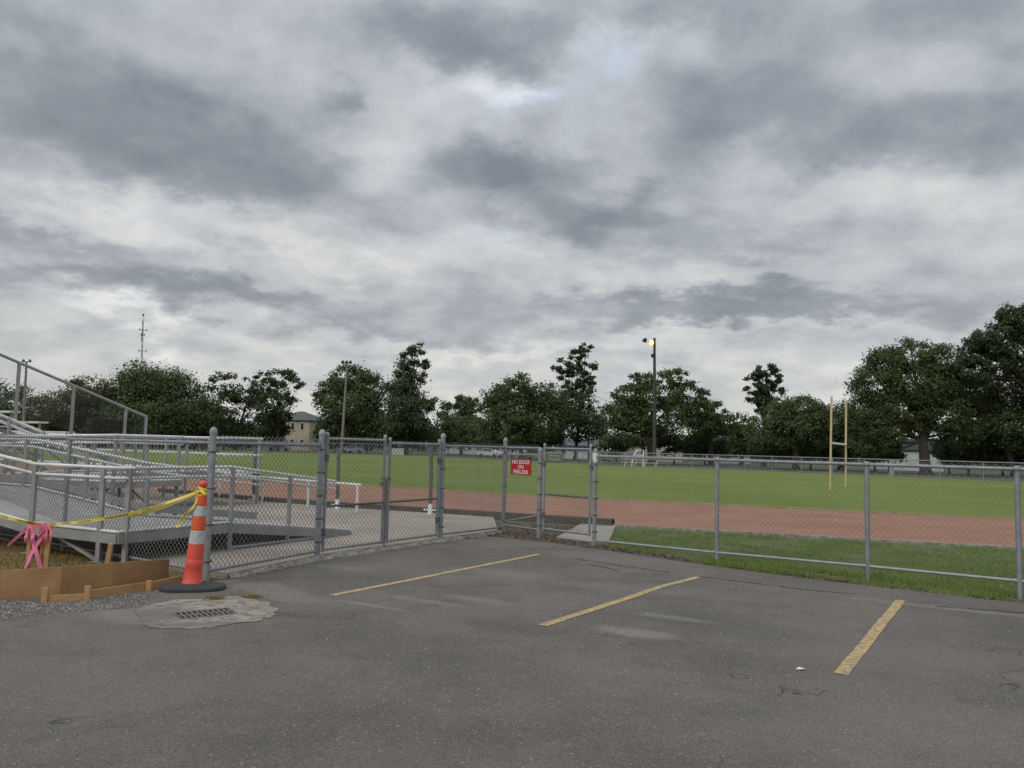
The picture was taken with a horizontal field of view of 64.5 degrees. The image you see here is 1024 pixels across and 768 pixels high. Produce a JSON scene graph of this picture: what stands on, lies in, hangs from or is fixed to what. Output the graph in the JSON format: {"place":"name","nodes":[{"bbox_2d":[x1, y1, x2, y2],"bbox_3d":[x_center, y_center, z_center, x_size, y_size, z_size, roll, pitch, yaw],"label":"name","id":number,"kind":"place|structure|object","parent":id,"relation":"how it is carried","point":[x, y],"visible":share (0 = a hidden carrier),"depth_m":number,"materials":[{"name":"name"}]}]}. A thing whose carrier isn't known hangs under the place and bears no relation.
{"place":"outdoors","nodes":[
{"label":"outdoors","id":0,"kind":"place"},
{"bbox_2d":[0,593,152,619],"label":"gravel","id":1,"kind":"structure","parent":0,"point":[111,605],"depth_m":7.89,"materials":[{"name":"grey gravel"}]},
{"bbox_2d":[0,541,182,578],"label":"dry lawn","id":2,"kind":"structure","parent":0,"point":[6,549],"depth_m":10.85,"materials":[{"name":"brown plant"}]},
{"bbox_2d":[25,524,31,568],"bbox_3d":[-5.803,1.993,9.740,0.045,0.618,0.040,2,-5,-6],"label":"wooden stake","id":3,"kind":"object","parent":2,"relation":"on","point":[28,548],"visible":0.38,"depth_m":9.72,"materials":[{"name":"brown wood"}]},
{"bbox_2d":[43,522,51,567],"bbox_3d":[-5.601,1.990,9.772,0.060,0.639,0.047,2,-5,-11],"label":"wooden stake","id":4,"kind":"object","parent":2,"relation":"on","point":[46,553],"visible":0.71,"depth_m":9.75,"materials":[{"name":"brown wood"}]},
{"bbox_2d":[7,522,52,568],"bbox_3d":[-5.739,1.959,9.687,0.499,0.624,0.137,2,-5,-7],"label":"marking ribbon","id":5,"kind":"object","parent":4,"relation":"attached to","point":[43,528],"visible":0.97,"depth_m":9.69,"materials":[{"name":"pink plastic"}]},
{"bbox_2d":[105,543,113,562],"bbox_3d":[-4.857,2.121,9.745,0.104,0.416,0.055,1,-5,0],"label":"wooden stake","id":6,"kind":"object","parent":2,"relation":"on","point":[109,553],"visible":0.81,"depth_m":9.73,"materials":[{"name":"brown wood"}]},
{"bbox_2d":[0,536,1023,767],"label":"car park","id":7,"kind":"structure","parent":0,"point":[118,688],"depth_m":5.93,"materials":[{"name":"grey asphalt"}]},
{"bbox_2d":[41,587,48,602],"bbox_3d":[-4.654,2.115,8.076,0.055,0.170,0.045,3,-5,-14],"label":"wooden stake","id":8,"kind":"object","parent":7,"relation":"on","point":[44,594],"visible":0.81,"depth_m":8.06,"materials":[{"name":"brown wood"}]},
{"bbox_2d":[0,562,113,598],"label":"form board","id":9,"kind":"object","parent":7,"relation":"on","point":[23,583],"visible":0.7,"depth_m":8.32,"materials":[{"name":"brown wood"}]},
{"bbox_2d":[48,593,83,601],"bbox_3d":[-4.486,2.161,8.164,0.324,0.080,0.025,4,-5,-28],"label":"form board","id":10,"kind":"object","parent":7,"relation":"on","point":[65,597],"visible":0.79,"depth_m":8.15,"materials":[{"name":"brown wood"}]},
{"bbox_2d":[91,582,145,598],"bbox_3d":[-4.157,2.188,8.567,0.025,0.105,0.656,-1,-5,30],"label":"form board","id":11,"kind":"object","parent":7,"relation":"on","point":[116,590],"visible":0.93,"depth_m":8.54,"materials":[{"name":"brown wood"}]},
{"bbox_2d":[113,559,168,586],"bbox_3d":[-4.151,2.122,9.113,0.040,0.323,0.814,0,-5,19],"label":"form board","id":12,"kind":"object","parent":7,"relation":"on","point":[129,572],"visible":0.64,"depth_m":9.04,"materials":[{"name":"brown wood"}]},
{"bbox_2d":[152,576,180,588],"bbox_3d":[-3.908,2.244,9.136,0.025,0.095,0.494,0,-5,17],"label":"form board","id":13,"kind":"object","parent":7,"relation":"on","point":[157,584],"visible":0.71,"depth_m":9.12,"materials":[{"name":"brown wood"}]},
{"bbox_2d":[159,480,225,592],"bbox_3d":[-3.519,1.678,9.027,0.690,1.205,0.450,3,-5,-18],"label":"traffic cone","id":14,"kind":"object","parent":7,"relation":"on","point":[191,582],"visible":0.98,"depth_m":8.94,"materials":[{"name":"orange plastic"}]},
{"bbox_2d":[0,487,207,527],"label":"caution tape","id":15,"kind":"object","parent":14,"relation":"attached to","point":[197,492],"visible":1,"depth_m":9.03,"materials":[{"name":"yellow plastic"}]},
{"bbox_2d":[171,607,238,619],"bbox_3d":[-2.915,2.192,7.699,0.848,0.032,0.534,5,-6,-41],"label":"drain grate","id":16,"kind":"object","parent":7,"relation":"on","point":[191,614],"visible":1,"depth_m":7.72,"materials":[{"name":"metal"}]},
{"bbox_2d":[134,596,278,628],"bbox_3d":[-2.919,2.191,7.824,1.270,0.004,1.461,4,-5,-32],"label":"drain apron","id":17,"kind":"object","parent":7,"relation":"on","point":[159,615],"visible":1,"depth_m":7.77,"materials":[{"name":"concrete"}]},
{"bbox_2d":[147,575,294,603],"bbox_3d":[-3.306,2.288,9.102,1.467,0.016,1.735,3,-5,-25],"label":"grit","id":18,"kind":"object","parent":7,"relation":"on","point":[241,589],"visible":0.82,"depth_m":9.14,"materials":[{"name":"gravel"}]},
{"bbox_2d":[229,530,501,577],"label":"pad kerb","id":19,"kind":"structure","parent":7,"relation":"on","point":[308,560],"depth_m":11.97,"materials":[{"name":"concrete"}]},
{"bbox_2d":[330,554,540,595],"bbox_3d":[-0.762,2.476,10.735,0.110,0.001,4.547,-1,-5,32],"label":"parking line","id":20,"kind":"object","parent":7,"relation":"on","point":[360,589],"visible":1,"depth_m":10.22,"materials":[{"name":"yellow paint"}]},
{"bbox_2d":[538,577,701,625],"bbox_3d":[1.348,2.403,9.162,0.169,0.001,3.861,-2,-5,34],"label":"parking line","id":21,"kind":"object","parent":7,"relation":"on","point":[570,616],"visible":1,"depth_m":8.72,"materials":[{"name":"yellow paint"}]},
{"bbox_2d":[276,565,1008,730],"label":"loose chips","id":22,"kind":"object","parent":7,"relation":"on","point":[635,654],"visible":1,"depth_m":6.92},
{"bbox_2d":[833,599,904,674],"bbox_3d":[3.491,2.344,7.751,0.115,0.001,3.823,-1,-5,32],"label":"parking line","id":23,"kind":"object","parent":7,"relation":"on","point":[850,661],"visible":1,"depth_m":7.23,"materials":[{"name":"yellow paint"}]},
{"bbox_2d":[0,447,1023,517],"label":"field","id":24,"kind":"structure","parent":0,"point":[816,481],"depth_m":42.53,"materials":[{"name":"green plant"}]},
{"bbox_2d":[21,359,31,432],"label":"light pole","id":25,"kind":"object","parent":24,"relation":"on","point":[24,398],"visible":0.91,"depth_m":118.01,"materials":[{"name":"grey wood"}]},
{"bbox_2d":[84,437,576,462],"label":"field fence","id":26,"kind":"object","parent":24,"relation":"on","point":[373,450],"visible":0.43,"depth_m":129.23,"materials":[{"name":"metal"}]},
{"bbox_2d":[20,458,1023,520],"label":"field kerb","id":27,"kind":"structure","parent":24,"relation":"on","point":[941,515],"depth_m":25.11,"materials":[{"name":"grey concrete"}]},
{"bbox_2d":[829,396,846,489],"bbox_3d":[16.852,3.085,41.789,0.188,4.652,5.172,-1,-5,30],"label":"goal post","id":28,"kind":"object","parent":24,"relation":"on","point":[831,442],"visible":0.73,"depth_m":39.79,"materials":[{"name":"metal"}]},
{"bbox_2d":[0,462,1023,546],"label":"track","id":29,"kind":"structure","parent":0,"point":[851,520],"depth_m":21.51,"materials":[{"name":"red rubber"}]},
{"bbox_2d":[158,488,614,525],"bbox_3d":[-4.353,3.112,20.867,14.660,0.170,0.734,-1,-5,29],"label":"track edging","id":30,"kind":"object","parent":29,"relation":"on","point":[600,521],"visible":0.31,"depth_m":18.97,"materials":[{"name":"concrete"}]},
{"bbox_2d":[611,524,1023,550],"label":"track kerb","id":31,"kind":"structure","parent":29,"relation":"on","point":[824,537],"depth_m":16.15,"materials":[{"name":"concrete"}]},
{"bbox_2d":[0,0,1023,450],"label":"sky","id":32,"kind":"structure","parent":0,"point":[801,187],"materials":[{"name":"grey"}]},
{"bbox_2d":[56,444,1023,580],"bbox_3d":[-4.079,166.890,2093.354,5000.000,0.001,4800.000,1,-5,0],"label":"ground","id":33,"kind":"structure","parent":0,"point":[878,471],"depth_m":107.16,"materials":[{"name":"green plant"}]},
{"bbox_2d":[0,378,63,441],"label":"tree","id":34,"kind":"object","parent":33,"relation":"on","point":[4,407],"visible":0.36,"depth_m":139.00,"materials":[{"name":"green plant"}]},
{"bbox_2d":[26,373,128,446],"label":"tree","id":35,"kind":"object","parent":33,"relation":"on","point":[80,421],"visible":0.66,"depth_m":136.10,"materials":[{"name":"green plant"}]},
{"bbox_2d":[83,417,153,447],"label":"shrub","id":36,"kind":"object","parent":33,"relation":"on","point":[104,431],"visible":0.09,"depth_m":142.75,"materials":[{"name":"green plant"}]},
{"bbox_2d":[84,356,231,448],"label":"tree","id":37,"kind":"object","parent":33,"relation":"on","point":[172,393],"visible":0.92,"depth_m":139.32,"materials":[{"name":"green plant"}]},
{"bbox_2d":[130,418,221,449],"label":"shrub","id":38,"kind":"object","parent":33,"relation":"on","point":[202,433],"visible":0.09,"depth_m":146.31,"materials":[{"name":"green plant"}]},
{"bbox_2d":[191,414,251,449],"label":"shrub","id":39,"kind":"object","parent":33,"relation":"on","point":[228,430],"visible":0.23,"depth_m":148.43,"materials":[{"name":"green plant"}]},
{"bbox_2d":[199,371,266,449],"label":"tree","id":40,"kind":"object","parent":33,"relation":"on","point":[231,396],"visible":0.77,"depth_m":149.64,"materials":[{"name":"green plant"}]},
{"bbox_2d":[0,484,497,578],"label":"bleacher pad","id":41,"kind":"object","parent":33,"relation":"on","point":[226,573],"visible":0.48,"depth_m":14.05,"materials":[{"name":"concrete"}]},
{"bbox_2d":[0,434,208,570],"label":"chain link fence","id":42,"kind":"object","parent":41,"relation":"on","point":[66,495],"visible":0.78,"depth_m":10.93,"materials":[{"name":"metal"}]},
{"bbox_2d":[0,353,262,503],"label":"bleacher","id":43,"kind":"object","parent":41,"relation":"on","point":[11,421],"visible":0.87,"depth_m":20.60,"materials":[{"name":"metal"}]},
{"bbox_2d":[0,434,351,562],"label":"access ramp","id":44,"kind":"structure","parent":41,"relation":"on","point":[99,535],"depth_m":12.40,"materials":[{"name":"metal"}]},
{"bbox_2d":[248,447,256,502],"bbox_3d":[-6.703,2.382,21.128,0.334,1.451,0.138,1,-5,6],"label":"net post","id":45,"kind":"object","parent":41,"relation":"on","point":[254,475],"visible":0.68,"depth_m":21.10,"materials":[{"name":"metal"}]},
{"bbox_2d":[202,427,326,580],"bbox_3d":[-3.159,1.495,10.605,0.117,1.875,2.391,0,-5,20],"label":"chain link fence","id":46,"kind":"object","parent":41,"relation":"on","point":[211,489],"visible":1,"depth_m":10.43,"materials":[{"name":"metal"}]},
{"bbox_2d":[321,432,389,551],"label":"swing gate","id":47,"kind":"structure","parent":46,"relation":"attached to","point":[382,502],"depth_m":12.30,"materials":[{"name":"metal"}]},
{"bbox_2d":[218,476,361,511],"bbox_3d":[-5.968,2.732,20.813,6.694,0.660,0.070,-3,-6,42],"label":"pipe barrier","id":48,"kind":"object","parent":41,"relation":"on","point":[308,490],"visible":0.61,"depth_m":19.95,"materials":[{"name":"white metal"}]},
{"bbox_2d":[332,450,340,508],"bbox_3d":[-4.257,2.343,19.868,0.334,1.451,0.138,1,-5,6],"label":"net post","id":49,"kind":"object","parent":41,"relation":"on","point":[337,480],"visible":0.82,"depth_m":19.84,"materials":[{"name":"metal"}]},
{"bbox_2d":[424,445,435,513],"bbox_3d":[-1.899,2.236,19.053,0.334,1.651,0.138,1,-5,6],"label":"net post","id":50,"kind":"object","parent":41,"relation":"on","point":[431,473],"visible":0.62,"depth_m":19.02,"materials":[{"name":"metal"}]},
{"bbox_2d":[438,433,542,537],"bbox_3d":[-0.269,1.879,14.757,1.109,1.905,2.039,-2,-5,34],"label":"chain link fence","id":51,"kind":"object","parent":41,"relation":"on","point":[441,534],"visible":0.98,"depth_m":15.06,"materials":[{"name":"metal"}]},
{"bbox_2d":[385,437,441,542],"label":"swing gate","id":52,"kind":"structure","parent":51,"relation":"attached to","point":[438,461],"depth_m":13.51,"materials":[{"name":"metal"}]},
{"bbox_2d":[510,459,530,475],"bbox_3d":[0.167,1.581,15.441,0.006,0.300,0.620,5,-6,-38],"label":"warning sign","id":53,"kind":"object","parent":51,"relation":"attached to","point":[520,466],"visible":1,"depth_m":15.43,"materials":[{"name":"red metal"}]},
{"bbox_2d":[540,443,592,535],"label":"walk gate","id":54,"kind":"structure","parent":51,"relation":"attached to","point":[544,464],"depth_m":14.50,"materials":[{"name":"metal"}]},
{"bbox_2d":[234,414,285,448],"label":"shrub","id":55,"kind":"object","parent":33,"relation":"on","point":[248,428],"visible":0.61,"depth_m":147.90,"materials":[{"name":"green plant"}]},
{"bbox_2d":[241,367,306,451],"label":"tree","id":56,"kind":"object","parent":33,"relation":"on","point":[277,414],"visible":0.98,"depth_m":147.06,"materials":[{"name":"green plant"}]},
{"bbox_2d":[273,411,327,450],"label":"house","id":57,"kind":"structure","parent":33,"relation":"on","point":[302,422],"depth_m":175.46,"materials":[{"name":"beige paint"}]},
{"bbox_2d":[309,421,347,448],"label":"shrub","id":58,"kind":"object","parent":33,"relation":"on","point":[317,436],"visible":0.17,"depth_m":154.37,"materials":[{"name":"green plant"}]},
{"bbox_2d":[340,360,351,453],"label":"light pole","id":59,"kind":"object","parent":33,"relation":"on","point":[344,402],"visible":0.95,"depth_m":137.97,"materials":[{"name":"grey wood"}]},
{"bbox_2d":[310,360,387,452],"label":"tree","id":60,"kind":"object","parent":33,"relation":"on","point":[361,396],"visible":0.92,"depth_m":148.09,"materials":[{"name":"green plant"}]},
{"bbox_2d":[340,423,388,452],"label":"shrub","id":61,"kind":"object","parent":33,"relation":"on","point":[368,432],"visible":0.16,"depth_m":153.81,"materials":[{"name":"green plant"}]},
{"bbox_2d":[371,340,440,454],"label":"tree","id":62,"kind":"object","parent":33,"relation":"on","point":[404,400],"visible":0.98,"depth_m":142.88,"materials":[{"name":"green plant"}]},
{"bbox_2d":[374,427,438,454],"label":"shrub","id":63,"kind":"object","parent":33,"relation":"on","point":[425,441],"visible":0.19,"depth_m":147.66,"materials":[{"name":"green plant"}]},
{"bbox_2d":[430,394,485,454],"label":"tree","id":64,"kind":"object","parent":33,"relation":"on","point":[468,410],"visible":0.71,"depth_m":163.49,"materials":[{"name":"green plant"}]},
{"bbox_2d":[443,411,482,453],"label":"house","id":65,"kind":"structure","parent":33,"relation":"on","point":[465,452],"depth_m":189.34,"materials":[{"name":"white"}]},
{"bbox_2d":[452,421,498,455],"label":"shrub","id":66,"kind":"object","parent":33,"relation":"on","point":[470,435],"visible":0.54,"depth_m":148.25,"materials":[{"name":"green plant"}]},
{"bbox_2d":[16,413,1000,464],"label":"distant wood","id":67,"kind":"object","parent":33,"relation":"on","point":[609,450],"visible":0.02,"depth_m":222.41,"materials":[{"name":"green plant"}]},
{"bbox_2d":[479,427,538,457],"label":"shrub","id":68,"kind":"object","parent":33,"relation":"on","point":[486,441],"visible":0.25,"depth_m":124.41,"materials":[{"name":"green plant"}]},
{"bbox_2d":[472,371,585,458],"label":"tree","id":69,"kind":"object","parent":33,"relation":"on","point":[525,412],"visible":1,"depth_m":118.62,"materials":[{"name":"green plant"}]},
{"bbox_2d":[530,427,571,454],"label":"shrub","id":70,"kind":"object","parent":33,"relation":"on","point":[559,441],"visible":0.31,"depth_m":128.25,"materials":[{"name":"green plant"}]},
{"bbox_2d":[97,448,1023,482],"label":"field margin","id":71,"kind":"object","parent":33,"relation":"on","point":[695,468],"visible":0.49,"depth_m":77.37,"materials":[{"name":"green plant"}]},
{"bbox_2d":[546,452,561,462],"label":"storage bin","id":72,"kind":"object","parent":71,"relation":"on","point":[554,456],"visible":0.83,"depth_m":96.08,"materials":[{"name":"green paint"}]},
{"bbox_2d":[550,342,611,459],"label":"tree","id":73,"kind":"object","parent":33,"relation":"on","point":[593,426],"visible":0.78,"depth_m":125.38,"materials":[{"name":"green plant"}]},
{"bbox_2d":[563,439,598,458],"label":"house","id":74,"kind":"structure","parent":33,"relation":"on","point":[583,444],"depth_m":149.48,"materials":[{"name":"white"}]},
{"bbox_2d":[595,434,633,461],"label":"shrub","id":75,"kind":"object","parent":33,"relation":"on","point":[612,443],"visible":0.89,"depth_m":106.94,"materials":[{"name":"green plant"}]},
{"bbox_2d":[642,338,655,465],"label":"light pole","id":76,"kind":"object","parent":33,"relation":"on","point":[653,343],"visible":0.91,"depth_m":93.61,"materials":[{"name":"grey metal"}]},
{"bbox_2d":[622,433,682,461],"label":"house","id":77,"kind":"structure","parent":33,"relation":"on","point":[645,451],"depth_m":139.53,"materials":[{"name":"beige"}]},
{"bbox_2d":[596,367,715,464],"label":"tree","id":78,"kind":"object","parent":33,"relation":"on","point":[632,415],"visible":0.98,"depth_m":102.16,"materials":[{"name":"green plant"}]},
{"bbox_2d":[644,433,699,464],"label":"shrub","id":79,"kind":"object","parent":33,"relation":"on","point":[688,448],"visible":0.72,"depth_m":106.86,"materials":[{"name":"green plant"}]},
{"bbox_2d":[486,522,860,582],"bbox_3d":[1.514,2.794,14.049,2.831,0.001,8.883,3,-5,-24],"label":"soil strip","id":80,"kind":"object","parent":33,"relation":"on","point":[564,542],"visible":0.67,"depth_m":14.78,"materials":[{"name":"brown soil"}]},
{"bbox_2d":[486,522,859,581],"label":"leaf litter","id":81,"kind":"object","parent":80,"relation":"on","point":[548,534],"visible":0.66,"depth_m":14.87,"materials":[{"name":"brown plant"}]},
{"bbox_2d":[602,546,1023,601],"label":"fallen leaves","id":82,"kind":"object","parent":80,"relation":"on","point":[823,575],"visible":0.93,"depth_m":10.69,"materials":[{"name":"brown plant"}]},
{"bbox_2d":[679,433,733,464],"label":"shrub","id":83,"kind":"object","parent":33,"relation":"on","point":[719,445],"visible":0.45,"depth_m":110.45,"materials":[{"name":"green plant"}]},
{"bbox_2d":[681,399,742,465],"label":"tree","id":84,"kind":"object","parent":33,"relation":"on","point":[720,426],"visible":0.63,"depth_m":107.40,"materials":[{"name":"green plant"}]},
{"bbox_2d":[720,432,755,462],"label":"shrub","id":85,"kind":"object","parent":33,"relation":"on","point":[735,450],"visible":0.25,"depth_m":117.96,"materials":[{"name":"green plant"}]},
{"bbox_2d":[722,411,760,464],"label":"tree","id":86,"kind":"object","parent":33,"relation":"on","point":[744,427],"visible":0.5,"depth_m":117.16,"materials":[{"name":"green plant"}]},
{"bbox_2d":[495,520,1023,602],"bbox_3d":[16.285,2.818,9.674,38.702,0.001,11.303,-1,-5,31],"label":"verge","id":87,"kind":"structure","parent":33,"relation":"on","point":[689,555],"depth_m":13.49,"materials":[{"name":"green plant"}]},
{"bbox_2d":[592,448,1023,598],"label":"chain link fence","id":88,"kind":"object","parent":87,"relation":"on","point":[1018,580],"visible":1,"depth_m":11.20,"materials":[{"name":"metal"}]},
{"bbox_2d":[704,558,1023,601],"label":"grass strip","id":89,"kind":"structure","parent":87,"relation":"on","point":[758,566],"depth_m":10.73,"materials":[{"name":"green plant"}]},
{"bbox_2d":[742,363,788,466],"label":"tree","id":90,"kind":"object","parent":33,"relation":"on","point":[761,394],"visible":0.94,"depth_m":105.77,"materials":[{"name":"green plant"}]},
{"bbox_2d":[740,430,801,468],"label":"shrub","id":91,"kind":"object","parent":33,"relation":"on","point":[757,448],"visible":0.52,"depth_m":94.93,"materials":[{"name":"green plant"}]},
{"bbox_2d":[747,392,841,469],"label":"tree","id":92,"kind":"object","parent":33,"relation":"on","point":[786,420],"visible":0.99,"depth_m":88.89,"materials":[{"name":"green plant"}]},
{"bbox_2d":[580,451,1023,480],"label":"field fence","id":93,"kind":"object","parent":33,"relation":"on","point":[772,470],"visible":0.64,"depth_m":74.00,"materials":[{"name":"metal"}]},
{"bbox_2d":[773,434,847,469],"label":"shrub","id":94,"kind":"object","parent":33,"relation":"on","point":[826,451],"visible":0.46,"depth_m":92.50,"materials":[{"name":"green plant"}]},
{"bbox_2d":[825,398,868,469],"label":"tree","id":95,"kind":"object","parent":33,"relation":"on","point":[841,430],"visible":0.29,"depth_m":94.58,"materials":[{"name":"green plant"}]},
{"bbox_2d":[847,437,893,471],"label":"shrub","id":96,"kind":"object","parent":33,"relation":"on","point":[859,453],"visible":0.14,"depth_m":91.12,"materials":[{"name":"green plant"}]},
{"bbox_2d":[867,441,907,471],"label":"shrub","id":97,"kind":"object","parent":33,"relation":"on","point":[896,454],"visible":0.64,"depth_m":89.10,"materials":[{"name":"green plant"}]},
{"bbox_2d":[836,335,990,474],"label":"tree","id":98,"kind":"object","parent":33,"relation":"on","point":[934,401],"visible":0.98,"depth_m":81.27,"materials":[{"name":"green plant"}]},
{"bbox_2d":[894,438,944,471],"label":"house","id":99,"kind":"structure","parent":33,"relation":"on","point":[912,452],"depth_m":105.34,"materials":[{"name":"white"}]},
{"bbox_2d":[929,441,960,473],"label":"shrub","id":100,"kind":"object","parent":33,"relation":"on","point":[932,453],"visible":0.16,"depth_m":90.13,"materials":[{"name":"green plant"}]},
{"bbox_2d":[932,434,1002,474],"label":"shrub","id":101,"kind":"object","parent":33,"relation":"on","point":[972,454],"visible":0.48,"depth_m":85.12,"materials":[{"name":"green plant"}]},
{"bbox_2d":[942,298,1023,393],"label":"tree","id":102,"kind":"object","parent":33,"relation":"on","point":[991,346],"visible":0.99,"depth_m":79.68,"materials":[{"name":"green plant"}]},
{"bbox_2d":[947,374,1023,476],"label":"tree","id":103,"kind":"object","parent":33,"relation":"on","point":[995,409],"visible":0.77,"depth_m":82.77,"materials":[{"name":"green plant"}]},
{"bbox_2d":[977,437,1023,475],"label":"shrub","id":104,"kind":"object","parent":33,"relation":"on","point":[1001,457],"visible":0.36,"depth_m":85.41,"materials":[{"name":"green plant"}]},
{"bbox_2d":[556,524,615,544],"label":"path","id":105,"kind":"structure","parent":0,"point":[578,537],"depth_m":15.43,"materials":[{"name":"concrete"}]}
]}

